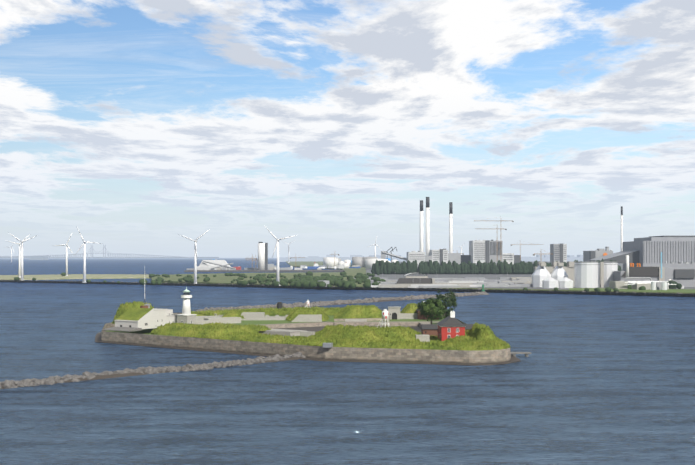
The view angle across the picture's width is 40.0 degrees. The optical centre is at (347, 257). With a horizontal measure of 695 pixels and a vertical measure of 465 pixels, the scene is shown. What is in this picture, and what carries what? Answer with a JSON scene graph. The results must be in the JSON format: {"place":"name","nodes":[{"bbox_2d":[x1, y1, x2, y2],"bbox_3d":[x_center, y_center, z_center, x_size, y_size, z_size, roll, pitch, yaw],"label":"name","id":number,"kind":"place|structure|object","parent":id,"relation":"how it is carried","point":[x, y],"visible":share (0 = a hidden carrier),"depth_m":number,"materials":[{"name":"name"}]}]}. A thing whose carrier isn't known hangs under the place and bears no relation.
{"place":"outdoors","nodes":[
{"label":"outdoors","id":0,"kind":"place"},
{"bbox_2d":[0,245,192,257],"bbox_3d":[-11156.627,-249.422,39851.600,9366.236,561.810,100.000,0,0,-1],"label":"bridge","id":1,"kind":"structure","parent":0,"point":[103,253],"depth_m":39842.04,"materials":[{"name":"grey concrete"}]},
{"bbox_2d":[1,256,218,259],"bbox_3d":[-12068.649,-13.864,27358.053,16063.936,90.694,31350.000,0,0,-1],"label":"coast","id":2,"kind":"structure","parent":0,"point":[39,258],"depth_m":42536.24,"materials":[{"name":"grey"}]},
{"bbox_2d":[107,315,443,349],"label":"fort ground","id":3,"kind":"structure","parent":0,"point":[243,322],"depth_m":440.60,"materials":[{"name":"grey concrete"}]},
{"bbox_2d":[177,287,196,323],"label":"lighthouse","id":4,"kind":"object","parent":3,"relation":"on","point":[186,316],"visible":0.92,"depth_m":375.04,"materials":[{"name":"white paint"}]},
{"bbox_2d":[150,305,507,350],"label":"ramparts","id":5,"kind":"object","parent":3,"relation":"on","point":[231,330],"visible":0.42,"depth_m":321.95,"materials":[{"name":"green plant"}]},
{"bbox_2d":[377,309,389,327],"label":"beacon lattice","id":6,"kind":"object","parent":5,"relation":"on","point":[385,314],"visible":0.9,"depth_m":335.29,"materials":[{"name":"white paint"}]},
{"bbox_2d":[421,324,472,335],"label":"brick building","id":7,"kind":"structure","parent":5,"relation":"on","point":[429,329],"depth_m":343.98,"materials":[{"name":"brick"}]},
{"bbox_2d":[436,311,465,340],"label":"red house","id":8,"kind":"structure","parent":5,"relation":"on","point":[450,326],"depth_m":323.24,"materials":[{"name":"paint"}]},
{"bbox_2d":[151,303,509,350],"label":"grass tufts","id":9,"kind":"object","parent":3,"relation":"on","point":[475,341],"visible":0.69,"depth_m":321.15,"materials":[{"name":"green plant"}]},
{"bbox_2d":[292,318,389,344],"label":"walls","id":10,"kind":"structure","parent":3,"relation":"on","point":[374,319],"depth_m":445.78,"materials":[{"name":"concrete"}]},
{"bbox_2d":[196,302,530,356],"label":"fort concrete","id":11,"kind":"object","parent":3,"relation":"on","point":[394,312],"visible":0.69,"depth_m":438.12,"materials":[{"name":"grey concrete"}]},
{"bbox_2d":[102,304,181,331],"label":"casemate","id":12,"kind":"object","parent":11,"relation":"on","point":[146,316],"visible":0.88,"depth_m":371.07,"materials":[{"name":"paint"}]},
{"bbox_2d":[112,301,153,323],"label":"casemate roof grass","id":13,"kind":"structure","parent":12,"relation":"on","point":[129,306],"depth_m":388.08,"materials":[{"name":"green plant"}]},
{"bbox_2d":[416,309,437,318],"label":"house","id":14,"kind":"structure","parent":3,"relation":"on","point":[419,316],"depth_m":455.21,"materials":[{"name":"brick"}]},
{"bbox_2d":[432,290,457,315],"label":"tree","id":15,"kind":"object","parent":3,"relation":"on","point":[449,300],"visible":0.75,"depth_m":442.46,"materials":[{"name":"green plant"}]},
{"bbox_2d":[439,308,452,318],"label":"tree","id":16,"kind":"object","parent":3,"relation":"on","point":[447,312],"visible":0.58,"depth_m":420.80,"materials":[{"name":"green plant"}]},
{"bbox_2d":[101,310,510,362],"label":"fort wall","id":17,"kind":"structure","parent":0,"point":[419,355],"depth_m":294.69,"materials":[{"name":"grey stone"}]},
{"bbox_2d":[260,322,420,328],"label":"courtyard pavement","id":18,"kind":"structure","parent":0,"point":[326,323],"depth_m":433.02,"materials":[{"name":"grey concrete"}]},
{"bbox_2d":[243,321,439,325],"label":"wall","id":19,"kind":"structure","parent":0,"point":[423,322],"depth_m":433.65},
{"bbox_2d":[415,297,445,323],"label":"tree","id":20,"kind":"object","parent":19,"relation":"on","point":[430,305],"visible":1,"depth_m":406.14,"materials":[{"name":"green plant"}]},
{"bbox_2d":[0,258,694,464],"bbox_3d":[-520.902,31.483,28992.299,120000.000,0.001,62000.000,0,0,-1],"label":"sea","id":21,"kind":"structure","parent":0,"point":[590,379],"depth_m":225.82,"materials":[{"name":"liquid"}]},
{"bbox_2d":[0,274,148,279],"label":"spit","id":22,"kind":"structure","parent":21,"relation":"in","point":[74,276],"depth_m":1493.56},
{"bbox_2d":[5,235,28,277],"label":"wind turbine","id":23,"kind":"object","parent":22,"relation":"on","point":[19,274],"visible":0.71,"depth_m":1403.26,"materials":[{"name":"white metal"}]},
{"bbox_2d":[55,234,73,275],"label":"wind turbine","id":24,"kind":"object","parent":22,"relation":"on","point":[66,255],"visible":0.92,"depth_m":1528.20,"materials":[{"name":"white metal"}]},
{"bbox_2d":[0,351,305,388],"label":"groyne","id":25,"kind":"object","parent":21,"relation":"in","point":[51,380],"visible":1,"depth_m":256.48,"materials":[{"name":"grey stone"}]},
{"bbox_2d":[184,270,343,271],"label":"pier","id":26,"kind":"structure","parent":21,"relation":"in","point":[264,270],"depth_m":2083.01,"materials":[{"name":"grey concrete"}]},
{"bbox_2d":[244,264,291,269],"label":"industrial buildings","id":27,"kind":"structure","parent":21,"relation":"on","point":[285,268],"depth_m":2193.96,"materials":[{"name":"grey"}]},
{"bbox_2d":[95,326,520,365],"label":"rocky shoreline","id":28,"kind":"structure","parent":21,"relation":"in","point":[514,359],"depth_m":307.08,"materials":[{"name":"grey stone"}]},
{"bbox_2d":[303,264,318,268],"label":"ship","id":29,"kind":"object","parent":21,"relation":"on","point":[315,266],"visible":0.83,"depth_m":2693.24,"materials":[{"name":"blue"}]},
{"bbox_2d":[194,291,488,311],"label":"breakwater","id":30,"kind":"object","parent":21,"relation":"in","point":[356,301],"visible":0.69,"depth_m":647.09,"materials":[{"name":"grey stone"}]},
{"bbox_2d":[0,279,694,296],"bbox_3d":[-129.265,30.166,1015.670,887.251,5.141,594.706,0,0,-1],"label":"revetment","id":31,"kind":"object","parent":21,"relation":"in","point":[678,294],"visible":0.88,"depth_m":896.96,"materials":[{"name":"grey stone"}]},
{"bbox_2d":[0,0,694,257],"label":"sky","id":32,"kind":"structure","parent":0,"point":[136,126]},
{"bbox_2d":[152,261,694,293],"bbox_3d":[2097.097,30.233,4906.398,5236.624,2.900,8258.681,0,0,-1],"label":"lynetten land","id":33,"kind":"structure","parent":0,"point":[221,278],"depth_m":1367.02,"materials":[{"name":"green plant"}]},
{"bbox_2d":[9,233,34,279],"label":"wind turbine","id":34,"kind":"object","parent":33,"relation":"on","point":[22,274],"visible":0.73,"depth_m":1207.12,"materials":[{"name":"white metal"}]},
{"bbox_2d":[74,227,101,282],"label":"wind turbine","id":35,"kind":"object","parent":33,"relation":"on","point":[84,268],"visible":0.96,"depth_m":1129.70,"materials":[{"name":"white metal"}]},
{"bbox_2d":[178,229,209,283],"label":"wind turbine","id":36,"kind":"object","parent":33,"relation":"on","point":[195,264],"visible":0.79,"depth_m":1062.52,"materials":[{"name":"white metal"}]},
{"bbox_2d":[267,229,296,285],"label":"wind turbine","id":37,"kind":"object","parent":33,"relation":"on","point":[277,271],"visible":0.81,"depth_m":1002.60,"materials":[{"name":"white metal"}]},
{"bbox_2d":[14,271,645,291],"bbox_3d":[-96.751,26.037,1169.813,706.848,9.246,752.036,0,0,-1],"label":"bushes","id":38,"kind":"object","parent":33,"relation":"on","point":[307,280],"visible":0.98,"depth_m":1044.87,"materials":[{"name":"green plant"}]},
{"bbox_2d":[245,217,552,267],"bbox_3d":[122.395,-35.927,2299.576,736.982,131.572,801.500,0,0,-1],"label":"construction cranes","id":39,"kind":"object","parent":33,"relation":"on","point":[500,228],"visible":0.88,"depth_m":2383.94,"materials":[{"name":"grey metal"}]},
{"bbox_2d":[279,255,582,261],"bbox_3d":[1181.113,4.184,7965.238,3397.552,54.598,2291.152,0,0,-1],"label":"skyline","id":40,"kind":"structure","parent":33,"relation":"on","point":[537,258],"depth_m":6821.25,"materials":[{"name":"grey"}]},
{"bbox_2d":[187,197,694,289],"bbox_3d":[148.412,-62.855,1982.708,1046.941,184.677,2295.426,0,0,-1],"label":"industrial buildings","id":41,"kind":"structure","parent":33,"relation":"on","point":[654,262],"depth_m":1707.43,"materials":[{"name":"grey concrete"}]},
{"bbox_2d":[366,261,694,289],"bbox_3d":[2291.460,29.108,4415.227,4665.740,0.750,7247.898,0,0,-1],"label":"industrial ground","id":42,"kind":"structure","parent":0,"point":[486,276],"depth_m":1436.08,"materials":[{"name":"grey concrete"}]},
{"bbox_2d":[371,258,681,288],"bbox_3d":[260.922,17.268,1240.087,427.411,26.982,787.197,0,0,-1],"label":"trees","id":43,"kind":"object","parent":42,"relation":"on","point":[436,267],"visible":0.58,"depth_m":1615.51,"materials":[{"name":"green"}]},
{"bbox_2d":[569,288,694,292],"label":"shore lawn","id":44,"kind":"structure","parent":0,"point":[675,290],"depth_m":827.26,"materials":[{"name":"green plant"}]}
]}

